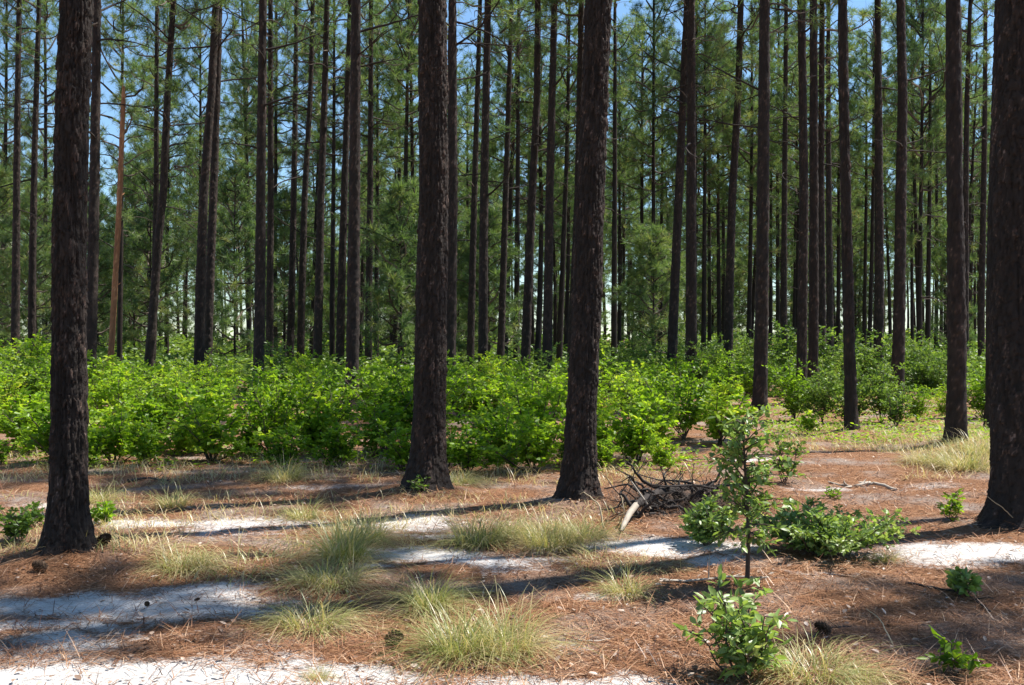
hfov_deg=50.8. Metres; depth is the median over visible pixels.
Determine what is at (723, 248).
pine tree
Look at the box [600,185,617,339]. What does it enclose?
pine tree
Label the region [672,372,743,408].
shrub
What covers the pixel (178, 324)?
pine tree
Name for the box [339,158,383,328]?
pine tree
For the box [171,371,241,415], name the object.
shrub
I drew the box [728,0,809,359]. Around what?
pine tree
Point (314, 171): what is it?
pine tree
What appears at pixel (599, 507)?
dry stalk
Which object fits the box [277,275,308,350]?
young pine
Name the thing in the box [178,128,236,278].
pine tree
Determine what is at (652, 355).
shrub
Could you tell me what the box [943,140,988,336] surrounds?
pine tree
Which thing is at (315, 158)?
pine tree
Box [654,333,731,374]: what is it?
shrub
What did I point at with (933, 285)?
pine tree
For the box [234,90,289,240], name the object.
pine tree
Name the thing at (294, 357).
shrub
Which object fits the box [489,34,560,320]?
pine tree
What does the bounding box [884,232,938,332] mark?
pine tree
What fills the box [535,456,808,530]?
fallen treetop
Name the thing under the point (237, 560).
grass tuft
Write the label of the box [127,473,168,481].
fallen stick
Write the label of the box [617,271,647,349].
young pine
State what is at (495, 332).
young pine
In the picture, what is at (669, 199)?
pine tree
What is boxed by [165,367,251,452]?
shrub
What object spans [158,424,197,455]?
shrub
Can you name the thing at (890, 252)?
pine tree
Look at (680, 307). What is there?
young pine
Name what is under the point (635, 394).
shrub
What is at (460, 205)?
pine tree
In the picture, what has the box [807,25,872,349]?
pine tree
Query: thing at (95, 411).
shrub
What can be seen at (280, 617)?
grass tuft
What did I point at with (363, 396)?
shrub
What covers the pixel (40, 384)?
shrub
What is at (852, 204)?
pine tree
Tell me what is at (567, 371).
shrub
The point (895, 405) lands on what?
bush
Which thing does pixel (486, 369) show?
shrub
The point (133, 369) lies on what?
shrub
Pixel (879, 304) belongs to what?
pine tree
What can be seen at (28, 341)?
shrub
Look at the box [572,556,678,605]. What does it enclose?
grass tuft
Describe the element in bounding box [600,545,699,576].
grass tuft
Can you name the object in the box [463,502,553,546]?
grass tuft
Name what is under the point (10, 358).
shrub
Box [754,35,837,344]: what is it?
pine tree
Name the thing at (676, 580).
fallen stick
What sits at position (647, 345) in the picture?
shrub
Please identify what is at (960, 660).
seedling
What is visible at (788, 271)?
pine tree
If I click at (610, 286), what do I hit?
pine tree
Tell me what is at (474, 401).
shrub
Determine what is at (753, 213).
pine tree
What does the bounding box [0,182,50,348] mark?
young pine
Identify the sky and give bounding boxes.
[0,0,994,339]
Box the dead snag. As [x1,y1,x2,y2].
[105,82,125,389]
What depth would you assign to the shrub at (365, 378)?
18.22 m
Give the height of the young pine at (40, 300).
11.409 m
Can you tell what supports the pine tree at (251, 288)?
on the ground at (946, 558)
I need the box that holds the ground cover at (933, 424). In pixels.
[0,376,989,473]
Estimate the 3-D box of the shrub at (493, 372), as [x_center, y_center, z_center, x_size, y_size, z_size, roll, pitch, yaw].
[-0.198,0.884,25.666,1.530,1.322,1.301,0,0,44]
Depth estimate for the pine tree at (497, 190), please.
84.74 m
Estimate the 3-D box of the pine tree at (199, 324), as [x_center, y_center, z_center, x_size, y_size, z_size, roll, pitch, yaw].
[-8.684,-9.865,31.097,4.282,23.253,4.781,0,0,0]
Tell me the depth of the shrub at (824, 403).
20.74 m
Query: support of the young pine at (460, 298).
on the ground at (946, 558)
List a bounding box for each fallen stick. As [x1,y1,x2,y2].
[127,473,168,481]
[455,646,490,673]
[578,636,614,641]
[658,555,768,581]
[804,616,851,645]
[905,581,1002,611]
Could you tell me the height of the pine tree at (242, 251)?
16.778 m
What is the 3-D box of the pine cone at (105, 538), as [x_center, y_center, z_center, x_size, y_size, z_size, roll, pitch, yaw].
[-3.019,1.457,7.984,0.100,0.099,0.121,-34,2,32]
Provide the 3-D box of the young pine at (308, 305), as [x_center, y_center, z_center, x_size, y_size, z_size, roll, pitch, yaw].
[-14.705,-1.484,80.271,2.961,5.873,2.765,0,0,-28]
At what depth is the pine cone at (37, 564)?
7.34 m
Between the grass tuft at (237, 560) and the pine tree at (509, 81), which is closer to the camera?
the grass tuft at (237, 560)
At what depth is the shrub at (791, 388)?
21.29 m
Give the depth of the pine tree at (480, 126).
87.54 m
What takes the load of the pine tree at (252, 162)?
on the ground at (946, 558)
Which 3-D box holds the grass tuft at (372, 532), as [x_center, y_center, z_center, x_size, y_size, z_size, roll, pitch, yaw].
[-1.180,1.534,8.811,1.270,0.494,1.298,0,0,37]
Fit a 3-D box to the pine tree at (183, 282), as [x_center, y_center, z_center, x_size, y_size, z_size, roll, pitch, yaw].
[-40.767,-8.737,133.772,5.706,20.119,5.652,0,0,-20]
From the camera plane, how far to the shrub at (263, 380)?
20.29 m
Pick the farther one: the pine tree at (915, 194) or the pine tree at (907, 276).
the pine tree at (907, 276)
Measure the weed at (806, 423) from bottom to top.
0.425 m
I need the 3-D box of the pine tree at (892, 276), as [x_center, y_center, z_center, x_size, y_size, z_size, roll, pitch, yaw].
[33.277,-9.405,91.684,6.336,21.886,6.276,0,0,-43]
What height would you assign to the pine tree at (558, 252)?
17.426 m
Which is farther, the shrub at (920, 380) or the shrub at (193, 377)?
the shrub at (920, 380)
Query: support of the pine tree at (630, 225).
on the ground at (946, 558)
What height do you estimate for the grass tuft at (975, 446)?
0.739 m
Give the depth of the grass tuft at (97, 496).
10.87 m
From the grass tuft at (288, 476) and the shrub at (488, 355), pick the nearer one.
the grass tuft at (288, 476)
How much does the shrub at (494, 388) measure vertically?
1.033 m
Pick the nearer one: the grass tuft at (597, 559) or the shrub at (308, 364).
the grass tuft at (597, 559)
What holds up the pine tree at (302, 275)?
on the ground at (946, 558)
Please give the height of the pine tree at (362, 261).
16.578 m
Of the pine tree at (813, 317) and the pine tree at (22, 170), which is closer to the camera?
the pine tree at (813, 317)
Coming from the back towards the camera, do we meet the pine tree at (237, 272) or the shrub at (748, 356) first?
the pine tree at (237, 272)
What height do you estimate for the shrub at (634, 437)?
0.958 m
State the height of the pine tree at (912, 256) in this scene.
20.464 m
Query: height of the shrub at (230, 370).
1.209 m
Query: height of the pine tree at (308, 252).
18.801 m
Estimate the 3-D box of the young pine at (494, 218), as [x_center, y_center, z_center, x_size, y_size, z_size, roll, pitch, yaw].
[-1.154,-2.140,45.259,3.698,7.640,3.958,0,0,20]
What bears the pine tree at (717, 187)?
on the ground at (946, 558)
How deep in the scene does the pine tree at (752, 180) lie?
57.78 m
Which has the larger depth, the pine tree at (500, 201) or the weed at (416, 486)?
the pine tree at (500, 201)
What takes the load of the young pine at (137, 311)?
on the ground at (946, 558)
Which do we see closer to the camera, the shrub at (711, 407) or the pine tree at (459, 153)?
the shrub at (711, 407)
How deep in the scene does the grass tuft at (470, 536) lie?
8.65 m
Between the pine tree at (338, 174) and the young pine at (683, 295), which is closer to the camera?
the pine tree at (338, 174)
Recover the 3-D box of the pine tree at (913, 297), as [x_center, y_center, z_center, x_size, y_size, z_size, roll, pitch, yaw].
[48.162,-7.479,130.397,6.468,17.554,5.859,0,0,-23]
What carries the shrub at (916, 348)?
on the ground at (946, 558)
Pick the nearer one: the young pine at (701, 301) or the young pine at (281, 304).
the young pine at (281, 304)
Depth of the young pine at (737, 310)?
137.66 m
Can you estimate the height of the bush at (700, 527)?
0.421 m
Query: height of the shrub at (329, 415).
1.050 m
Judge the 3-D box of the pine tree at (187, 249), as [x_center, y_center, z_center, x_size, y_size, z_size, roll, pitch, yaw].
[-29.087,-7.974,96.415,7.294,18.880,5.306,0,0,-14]
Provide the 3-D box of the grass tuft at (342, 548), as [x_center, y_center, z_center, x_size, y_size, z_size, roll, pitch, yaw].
[-1.268,1.544,8.027,1.678,0.746,1.634,0,0,-28]
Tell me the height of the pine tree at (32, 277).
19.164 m
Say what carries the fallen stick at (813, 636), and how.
on the ground at (946, 558)
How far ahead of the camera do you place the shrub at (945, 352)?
31.66 m
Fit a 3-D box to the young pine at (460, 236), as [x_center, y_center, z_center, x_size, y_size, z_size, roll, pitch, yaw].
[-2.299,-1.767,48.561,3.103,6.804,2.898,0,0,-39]
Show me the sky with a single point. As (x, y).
(621, 9)
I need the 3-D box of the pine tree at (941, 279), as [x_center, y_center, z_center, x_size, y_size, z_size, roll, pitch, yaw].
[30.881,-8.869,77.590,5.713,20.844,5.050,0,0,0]
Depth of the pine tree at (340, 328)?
37.79 m
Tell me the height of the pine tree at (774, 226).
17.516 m
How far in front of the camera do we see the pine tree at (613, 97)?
47.80 m
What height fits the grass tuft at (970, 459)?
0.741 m
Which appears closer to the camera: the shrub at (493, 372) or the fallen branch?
the fallen branch
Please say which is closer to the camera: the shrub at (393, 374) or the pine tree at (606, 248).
the shrub at (393, 374)
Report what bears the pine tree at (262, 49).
on the ground at (946, 558)
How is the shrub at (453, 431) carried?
on the ground at (946, 558)
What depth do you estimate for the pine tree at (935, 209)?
56.77 m
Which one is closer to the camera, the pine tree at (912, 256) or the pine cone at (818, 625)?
the pine cone at (818, 625)
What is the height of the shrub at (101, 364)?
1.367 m
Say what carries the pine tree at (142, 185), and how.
on the ground at (946, 558)
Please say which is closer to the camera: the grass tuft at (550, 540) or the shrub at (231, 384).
the grass tuft at (550, 540)
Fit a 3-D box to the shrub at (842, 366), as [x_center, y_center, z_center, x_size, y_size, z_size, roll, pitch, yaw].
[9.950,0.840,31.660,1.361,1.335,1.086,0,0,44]
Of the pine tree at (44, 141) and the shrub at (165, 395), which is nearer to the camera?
the shrub at (165, 395)
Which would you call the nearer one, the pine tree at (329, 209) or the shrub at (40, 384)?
the shrub at (40, 384)
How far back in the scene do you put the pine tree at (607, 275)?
135.72 m
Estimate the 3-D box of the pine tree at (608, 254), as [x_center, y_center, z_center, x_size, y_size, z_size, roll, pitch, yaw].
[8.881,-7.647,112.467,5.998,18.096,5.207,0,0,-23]
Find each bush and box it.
[672,564,796,681]
[674,492,739,545]
[730,496,920,555]
[761,429,811,482]
[879,383,916,426]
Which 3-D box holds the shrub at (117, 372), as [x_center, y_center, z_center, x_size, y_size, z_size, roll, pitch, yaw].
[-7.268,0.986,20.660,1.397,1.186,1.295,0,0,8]
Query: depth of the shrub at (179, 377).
21.14 m
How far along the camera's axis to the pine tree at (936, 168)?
69.81 m
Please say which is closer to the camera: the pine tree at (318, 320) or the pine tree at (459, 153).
the pine tree at (318, 320)
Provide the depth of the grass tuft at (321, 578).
7.17 m
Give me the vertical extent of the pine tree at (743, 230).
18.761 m
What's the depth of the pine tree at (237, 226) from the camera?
110.50 m
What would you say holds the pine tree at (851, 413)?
on the ground at (946, 558)
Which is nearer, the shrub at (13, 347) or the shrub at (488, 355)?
the shrub at (13, 347)
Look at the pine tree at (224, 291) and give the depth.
142.00 m
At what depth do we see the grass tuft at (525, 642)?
5.82 m
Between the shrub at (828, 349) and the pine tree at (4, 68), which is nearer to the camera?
the shrub at (828, 349)
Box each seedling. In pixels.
[916,625,991,676]
[944,566,983,596]
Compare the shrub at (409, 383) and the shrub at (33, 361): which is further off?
the shrub at (33, 361)
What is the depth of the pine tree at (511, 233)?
101.56 m
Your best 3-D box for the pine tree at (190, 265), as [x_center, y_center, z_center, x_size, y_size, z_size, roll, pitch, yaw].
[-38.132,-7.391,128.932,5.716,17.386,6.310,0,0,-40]
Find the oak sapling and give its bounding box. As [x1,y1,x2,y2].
[701,403,804,578]
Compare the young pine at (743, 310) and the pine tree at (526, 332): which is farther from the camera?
the young pine at (743, 310)
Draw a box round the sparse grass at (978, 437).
[0,417,989,555]
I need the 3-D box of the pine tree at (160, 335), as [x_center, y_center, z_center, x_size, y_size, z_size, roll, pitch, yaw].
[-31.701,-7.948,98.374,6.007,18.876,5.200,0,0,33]
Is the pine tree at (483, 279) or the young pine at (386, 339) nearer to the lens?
the pine tree at (483, 279)
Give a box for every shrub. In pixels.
[0,328,50,396]
[0,342,29,387]
[0,348,50,409]
[0,360,31,412]
[0,362,34,400]
[0,386,49,444]
[0,389,46,441]
[0,393,90,462]
[0,440,17,462]
[2,340,19,365]
[10,422,47,454]
[14,336,50,373]
[14,355,47,394]
[17,364,89,411]
[43,349,115,406]
[47,353,174,426]
[87,395,135,433]
[87,412,117,464]
[88,370,113,407]
[88,402,168,463]
[94,365,162,410]
[96,354,106,376]
[97,392,175,445]
[99,356,148,395]
[113,415,184,464]
[121,362,148,384]
[123,374,201,427]
[139,365,194,412]
[141,360,174,381]
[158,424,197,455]
[163,359,206,390]
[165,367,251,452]
[165,392,280,460]
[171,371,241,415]
[186,375,240,422]
[188,356,244,394]
[191,348,245,382]
[211,355,329,455]
[223,425,271,456]
[230,372,321,424]
[240,421,310,468]
[251,340,295,384]
[252,371,313,412]
[267,353,314,385]
[276,383,369,453]
[283,349,336,383]
[284,351,349,402]
[284,414,329,454]
[298,419,365,466]
[299,365,361,426]
[335,356,413,416]
[344,386,413,457]
[348,373,401,408]
[350,378,412,448]
[352,350,488,441]
[359,360,387,388]
[368,418,452,469]
[379,370,413,391]
[398,363,468,400]
[399,376,461,422]
[407,365,491,416]
[445,424,515,472]
[446,350,488,390]
[446,364,546,421]
[446,429,480,467]
[449,402,523,457]
[455,399,516,442]
[456,352,472,371]
[468,374,561,422]
[473,349,517,381]
[473,402,566,472]
[476,353,528,403]
[488,364,567,449]
[495,374,543,406]
[497,341,568,393]
[499,359,540,378]
[532,348,644,415]
[535,371,567,410]
[547,413,610,462]
[552,353,567,384]
[556,399,622,447]
[560,353,613,396]
[596,395,678,463]
[597,436,622,468]
[598,359,629,391]
[599,332,647,386]
[601,374,670,418]
[604,369,642,412]
[605,388,691,444]
[609,342,635,371]
[609,351,674,391]
[617,363,684,407]
[628,337,683,373]
[636,345,670,380]
[636,350,727,439]
[638,350,691,386]
[640,429,692,469]
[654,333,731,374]
[655,339,707,361]
[669,333,733,385]
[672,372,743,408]
[679,346,734,387]
[689,384,762,444]
[699,363,750,395]
[711,341,734,367]
[724,351,774,393]
[730,352,787,398]
[733,329,774,364]
[762,359,823,420]
[768,319,807,379]
[768,348,807,395]
[779,318,843,377]
[785,361,843,423]
[793,348,843,389]
[814,362,890,417]
[831,349,869,384]
[833,328,891,386]
[857,357,914,422]
[884,342,909,372]
[886,338,946,391]
[899,384,940,420]
[905,329,935,374]
[905,354,967,394]
[928,385,946,418]
[932,337,976,384]
[940,365,985,417]
[967,342,985,373]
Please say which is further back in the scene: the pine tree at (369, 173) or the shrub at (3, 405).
the pine tree at (369, 173)
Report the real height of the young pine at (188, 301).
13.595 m
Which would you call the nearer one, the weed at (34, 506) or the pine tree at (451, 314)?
the weed at (34, 506)
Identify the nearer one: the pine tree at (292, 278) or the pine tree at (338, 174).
the pine tree at (292, 278)
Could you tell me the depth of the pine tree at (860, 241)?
92.87 m
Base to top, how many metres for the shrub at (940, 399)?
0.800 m
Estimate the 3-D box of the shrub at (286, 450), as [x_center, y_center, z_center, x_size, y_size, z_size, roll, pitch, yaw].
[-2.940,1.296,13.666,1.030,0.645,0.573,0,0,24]
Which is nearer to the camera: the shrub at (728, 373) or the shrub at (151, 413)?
the shrub at (151, 413)
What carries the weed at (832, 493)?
on the ground at (946, 558)
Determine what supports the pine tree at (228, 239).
on the ground at (946, 558)
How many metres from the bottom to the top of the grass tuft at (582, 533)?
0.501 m
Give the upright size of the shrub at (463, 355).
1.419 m
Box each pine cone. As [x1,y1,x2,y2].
[32,559,48,572]
[96,532,111,545]
[384,629,403,646]
[814,620,831,635]
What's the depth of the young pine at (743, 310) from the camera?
115.86 m
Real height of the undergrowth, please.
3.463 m
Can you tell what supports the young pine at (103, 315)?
on the ground at (946, 558)
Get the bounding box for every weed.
[0,505,42,541]
[24,500,44,526]
[90,500,116,524]
[407,474,430,492]
[792,410,824,434]
[823,485,841,498]
[936,488,965,521]
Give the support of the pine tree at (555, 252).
on the ground at (946, 558)
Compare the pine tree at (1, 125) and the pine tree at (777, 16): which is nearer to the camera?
the pine tree at (777, 16)
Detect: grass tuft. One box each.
[89,474,143,506]
[96,522,224,560]
[118,535,258,586]
[128,477,209,511]
[154,526,333,589]
[217,585,402,647]
[231,446,330,488]
[236,537,413,605]
[243,496,446,575]
[258,495,348,523]
[296,661,340,682]
[305,501,442,550]
[342,560,500,630]
[348,580,575,682]
[385,580,630,677]
[395,492,547,558]
[449,464,502,488]
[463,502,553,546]
[486,506,621,560]
[520,504,654,553]
[537,538,654,574]
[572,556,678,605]
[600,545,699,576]
[712,621,923,684]
[820,650,906,684]
[864,547,912,565]
[880,440,968,469]
[888,434,989,473]
[925,429,989,457]
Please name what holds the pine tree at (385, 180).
on the ground at (946, 558)
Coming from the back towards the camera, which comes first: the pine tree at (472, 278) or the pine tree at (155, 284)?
the pine tree at (472, 278)
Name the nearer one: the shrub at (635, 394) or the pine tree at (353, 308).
the shrub at (635, 394)
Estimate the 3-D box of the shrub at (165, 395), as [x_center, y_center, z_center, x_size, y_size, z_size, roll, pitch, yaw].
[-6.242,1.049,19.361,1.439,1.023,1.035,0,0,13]
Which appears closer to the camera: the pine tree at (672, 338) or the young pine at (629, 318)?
the pine tree at (672, 338)
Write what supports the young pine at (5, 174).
on the ground at (946, 558)
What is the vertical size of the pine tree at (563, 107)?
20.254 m
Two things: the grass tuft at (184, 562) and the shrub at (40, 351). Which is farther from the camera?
the shrub at (40, 351)
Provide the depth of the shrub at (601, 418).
14.80 m
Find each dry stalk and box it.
[581,492,603,526]
[619,495,624,523]
[867,609,893,644]
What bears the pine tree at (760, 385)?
on the ground at (946, 558)
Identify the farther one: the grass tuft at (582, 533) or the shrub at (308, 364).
the shrub at (308, 364)
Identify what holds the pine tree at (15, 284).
on the ground at (946, 558)
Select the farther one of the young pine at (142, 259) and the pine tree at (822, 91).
the young pine at (142, 259)
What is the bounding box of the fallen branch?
[828,478,897,490]
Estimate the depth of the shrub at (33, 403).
15.79 m
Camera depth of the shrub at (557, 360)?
32.49 m
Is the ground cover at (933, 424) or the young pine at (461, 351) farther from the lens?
the young pine at (461, 351)
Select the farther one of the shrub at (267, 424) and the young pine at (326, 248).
the young pine at (326, 248)
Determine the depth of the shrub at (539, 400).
15.03 m
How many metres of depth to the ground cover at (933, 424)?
17.64 m
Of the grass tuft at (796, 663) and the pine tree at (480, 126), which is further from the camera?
the pine tree at (480, 126)
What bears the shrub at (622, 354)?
on the ground at (946, 558)
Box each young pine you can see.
[0,163,50,347]
[0,177,52,355]
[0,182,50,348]
[21,250,50,334]
[24,204,86,341]
[47,180,140,356]
[87,224,130,351]
[99,137,197,359]
[99,161,186,355]
[99,279,122,341]
[123,275,146,343]
[125,271,163,337]
[157,272,194,336]
[183,262,229,343]
[185,157,287,365]
[238,183,328,355]
[277,249,305,340]
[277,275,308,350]
[305,263,335,349]
[305,296,328,345]
[306,232,365,335]
[307,252,364,355]
[323,263,364,338]
[359,176,418,376]
[360,225,409,351]
[379,249,412,351]
[384,213,478,364]
[456,204,524,367]
[456,228,496,364]
[456,250,478,355]
[460,221,513,348]
[509,283,535,338]
[533,272,552,333]
[552,275,569,344]
[558,246,610,332]
[607,220,685,368]
[617,217,697,347]
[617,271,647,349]
[633,230,685,351]
[645,284,698,350]
[664,192,752,338]
[671,255,700,332]
[680,268,716,332]
[711,252,747,332]
[711,257,754,339]
[716,281,746,331]
[743,252,793,333]
[787,246,841,334]
[787,265,841,315]
[834,255,873,354]
[841,241,907,329]
[913,213,978,352]
[934,261,985,336]
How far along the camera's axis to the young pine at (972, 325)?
121.56 m
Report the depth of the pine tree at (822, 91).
35.87 m
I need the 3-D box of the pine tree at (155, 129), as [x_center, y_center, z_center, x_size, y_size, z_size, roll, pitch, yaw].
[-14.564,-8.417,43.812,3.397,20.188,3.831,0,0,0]
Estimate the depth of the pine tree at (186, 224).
73.35 m
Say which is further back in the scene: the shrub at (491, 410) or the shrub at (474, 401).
the shrub at (474, 401)
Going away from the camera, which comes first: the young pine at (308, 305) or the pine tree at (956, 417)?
the pine tree at (956, 417)
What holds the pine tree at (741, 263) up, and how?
on the ground at (946, 558)
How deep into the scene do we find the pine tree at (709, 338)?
67.87 m
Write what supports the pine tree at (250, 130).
on the ground at (946, 558)
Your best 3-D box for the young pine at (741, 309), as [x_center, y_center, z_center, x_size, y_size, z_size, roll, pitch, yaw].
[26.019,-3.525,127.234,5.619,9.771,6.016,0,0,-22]
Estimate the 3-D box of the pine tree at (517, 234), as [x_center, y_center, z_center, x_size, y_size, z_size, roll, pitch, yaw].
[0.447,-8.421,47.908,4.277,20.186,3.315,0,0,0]
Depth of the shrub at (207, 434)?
14.25 m
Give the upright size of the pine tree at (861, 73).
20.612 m
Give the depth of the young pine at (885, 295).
121.09 m
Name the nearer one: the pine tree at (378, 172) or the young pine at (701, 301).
the pine tree at (378, 172)
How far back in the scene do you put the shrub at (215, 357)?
32.71 m
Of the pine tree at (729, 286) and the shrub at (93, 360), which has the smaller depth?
the shrub at (93, 360)
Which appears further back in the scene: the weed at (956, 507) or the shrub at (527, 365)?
the shrub at (527, 365)
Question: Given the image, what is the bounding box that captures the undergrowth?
[4,326,985,396]
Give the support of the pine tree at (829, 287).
on the ground at (946, 558)
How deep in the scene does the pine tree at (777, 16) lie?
61.93 m
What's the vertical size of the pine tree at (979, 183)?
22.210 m
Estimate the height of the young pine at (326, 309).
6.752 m
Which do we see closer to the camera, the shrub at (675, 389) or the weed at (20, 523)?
the weed at (20, 523)
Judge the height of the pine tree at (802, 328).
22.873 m
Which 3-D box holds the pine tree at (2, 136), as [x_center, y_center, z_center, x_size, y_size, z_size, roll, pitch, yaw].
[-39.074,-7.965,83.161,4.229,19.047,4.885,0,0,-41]
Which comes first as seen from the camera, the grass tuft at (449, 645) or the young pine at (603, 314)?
the grass tuft at (449, 645)
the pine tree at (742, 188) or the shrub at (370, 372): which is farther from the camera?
the pine tree at (742, 188)
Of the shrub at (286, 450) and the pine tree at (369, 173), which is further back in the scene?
the pine tree at (369, 173)
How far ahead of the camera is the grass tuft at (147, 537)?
8.37 m
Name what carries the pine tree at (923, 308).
on the ground at (946, 558)
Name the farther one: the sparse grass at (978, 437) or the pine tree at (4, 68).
the pine tree at (4, 68)
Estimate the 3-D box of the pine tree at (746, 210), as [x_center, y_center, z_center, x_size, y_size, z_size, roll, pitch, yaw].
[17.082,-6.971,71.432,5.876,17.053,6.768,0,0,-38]
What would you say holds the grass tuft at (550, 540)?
on the ground at (946, 558)
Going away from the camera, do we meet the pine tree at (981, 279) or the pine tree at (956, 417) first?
the pine tree at (956, 417)
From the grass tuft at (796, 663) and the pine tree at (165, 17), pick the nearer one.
the grass tuft at (796, 663)
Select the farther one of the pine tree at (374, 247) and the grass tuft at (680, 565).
the pine tree at (374, 247)
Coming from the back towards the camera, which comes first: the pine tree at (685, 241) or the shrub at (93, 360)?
the pine tree at (685, 241)
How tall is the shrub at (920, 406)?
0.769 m
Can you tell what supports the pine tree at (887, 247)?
on the ground at (946, 558)
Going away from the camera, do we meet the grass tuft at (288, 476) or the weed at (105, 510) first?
the weed at (105, 510)
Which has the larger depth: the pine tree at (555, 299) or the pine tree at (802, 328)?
the pine tree at (555, 299)
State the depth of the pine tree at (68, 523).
7.71 m
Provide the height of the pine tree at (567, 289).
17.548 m
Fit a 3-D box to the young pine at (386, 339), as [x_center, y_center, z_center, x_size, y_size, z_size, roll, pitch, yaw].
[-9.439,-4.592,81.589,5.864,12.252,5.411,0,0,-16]
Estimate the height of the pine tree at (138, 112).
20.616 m
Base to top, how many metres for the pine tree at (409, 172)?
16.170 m
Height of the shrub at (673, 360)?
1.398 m
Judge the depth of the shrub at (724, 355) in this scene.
32.44 m
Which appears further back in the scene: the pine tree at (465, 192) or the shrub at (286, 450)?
the pine tree at (465, 192)
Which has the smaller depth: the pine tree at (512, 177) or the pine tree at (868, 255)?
the pine tree at (512, 177)
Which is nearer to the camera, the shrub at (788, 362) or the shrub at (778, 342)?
the shrub at (788, 362)
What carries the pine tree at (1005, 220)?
on the ground at (946, 558)
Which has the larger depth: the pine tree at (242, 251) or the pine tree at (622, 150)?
the pine tree at (242, 251)
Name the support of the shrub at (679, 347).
on the ground at (946, 558)
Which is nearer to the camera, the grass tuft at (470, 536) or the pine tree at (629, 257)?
the grass tuft at (470, 536)
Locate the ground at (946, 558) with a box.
[0,340,1023,684]
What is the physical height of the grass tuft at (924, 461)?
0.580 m
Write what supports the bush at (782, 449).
on the ground at (946, 558)
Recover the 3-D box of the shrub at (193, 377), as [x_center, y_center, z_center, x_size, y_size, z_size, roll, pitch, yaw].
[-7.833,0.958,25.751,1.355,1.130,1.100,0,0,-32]
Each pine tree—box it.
[0,0,51,363]
[0,0,54,347]
[0,0,104,354]
[0,0,105,352]
[0,90,23,178]
[0,121,29,244]
[11,119,52,327]
[20,154,39,287]
[35,0,99,556]
[38,149,53,323]
[44,0,163,384]
[88,0,178,365]
[99,148,141,330]
[109,145,145,324]
[113,0,192,365]
[114,128,177,317]
[117,0,228,379]
[117,65,195,311]
[127,0,203,356]
[137,176,189,337]
[155,0,258,389]
[162,0,243,239]
[164,180,195,337]
[169,115,243,310]
[169,156,220,345]
[170,197,195,334]
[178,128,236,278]
[181,184,224,282]
[182,0,319,398]
[182,209,215,290]
[185,0,257,385]
[196,169,243,337]
[198,0,285,357]
[209,33,287,333]
[222,145,254,333]
[222,203,238,333]
[224,187,254,339]
[225,0,331,354]
[227,101,301,343]
[230,237,254,339]
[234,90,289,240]
[237,0,320,366]
[237,219,285,284]
[247,1,365,363]
[257,0,332,362]
[265,0,347,367]
[275,0,391,356]
[278,169,324,312]
[286,0,350,367]
[297,127,348,259]
[298,214,330,277]
[299,130,338,266]
[305,0,414,371]
[308,191,346,267]
[311,0,410,373]
[314,71,395,355]
[325,141,396,352]
[327,0,417,358]
[335,176,362,246]
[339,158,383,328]
[342,0,418,409]
[347,166,395,331]
[360,0,465,360]
[360,110,418,341]
[360,178,390,345]
[367,0,418,355]
[367,0,482,355]
[380,168,416,240]
[392,155,418,262]
[398,0,453,493]
[408,112,479,233]
[415,93,496,218]
[446,0,537,375]
[456,0,514,370]
[457,0,524,386]
[457,0,576,364]
[457,67,510,352]
[457,150,479,247]
[457,161,479,260]
[462,123,502,224]
[463,127,513,338]
[464,70,504,207]
[475,0,544,365]
[478,25,575,366]
[481,0,568,369]
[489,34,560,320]
[489,186,515,316]
[495,106,570,351]
[497,0,577,378]
[497,157,524,340]
[500,0,584,371]
[511,205,543,309]
[516,0,627,361]
[520,56,612,359]
[522,128,574,350]
[525,0,633,368]
[534,184,570,274]
[535,155,572,315]
[543,166,573,275]
[552,0,612,501]
[557,128,621,301]
[570,33,663,353]
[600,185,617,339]
[602,195,617,330]
[603,104,656,351]
[603,136,659,342]
[603,190,611,342]
[603,232,610,320]
[604,0,648,357]
[605,3,702,348]
[605,106,651,292]
[605,236,626,328]
[606,157,650,317]
[609,0,701,352]
[622,195,657,317]
[624,63,700,350]
[632,150,701,344]
[638,0,750,371]
[640,0,750,265]
[644,175,672,220]
[648,0,730,392]
[655,0,757,353]
[656,133,684,239]
[662,29,773,346]
[664,125,743,303]
[665,191,702,319]
[669,20,757,350]
[676,0,777,375]
[694,0,836,410]
[697,122,755,262]
[698,0,808,349]
[700,32,753,344]
[706,217,743,330]
[721,121,808,348]
[721,147,790,310]
[723,13,808,354]
[726,169,755,269]
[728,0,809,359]
[731,0,825,353]
[736,155,787,272]
[740,0,837,402]
[740,191,775,318]
[745,38,862,334]
[753,92,840,308]
[753,188,793,325]
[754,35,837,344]
[770,0,821,401]
[770,0,888,371]
[773,199,808,314]
[783,0,869,363]
[787,167,825,278]
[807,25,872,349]
[807,124,871,351]
[808,102,859,341]
[808,217,857,264]
[825,180,857,311]
[831,2,911,356]
[831,28,893,350]
[832,122,889,284]
[832,179,889,334]
[837,0,860,429]
[841,201,869,312]
[852,104,927,343]
[852,181,884,323]
[860,127,939,309]
[863,0,932,384]
[866,0,979,348]
[868,0,963,341]
[869,186,894,331]
[870,77,945,349]
[873,0,945,398]
[882,0,991,356]
[883,172,932,316]
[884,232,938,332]
[885,233,932,332]
[891,173,946,337]
[892,211,933,317]
[895,24,973,350]
[908,79,969,351]
[908,80,976,348]
[910,0,994,379]
[913,168,945,314]
[923,200,945,314]
[923,207,946,331]
[924,76,990,349]
[934,41,992,294]
[941,0,994,361]
[942,0,968,441]
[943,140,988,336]
[944,81,990,347]
[969,130,989,264]
[973,0,1023,531]
[974,120,990,238]
[983,40,993,427]

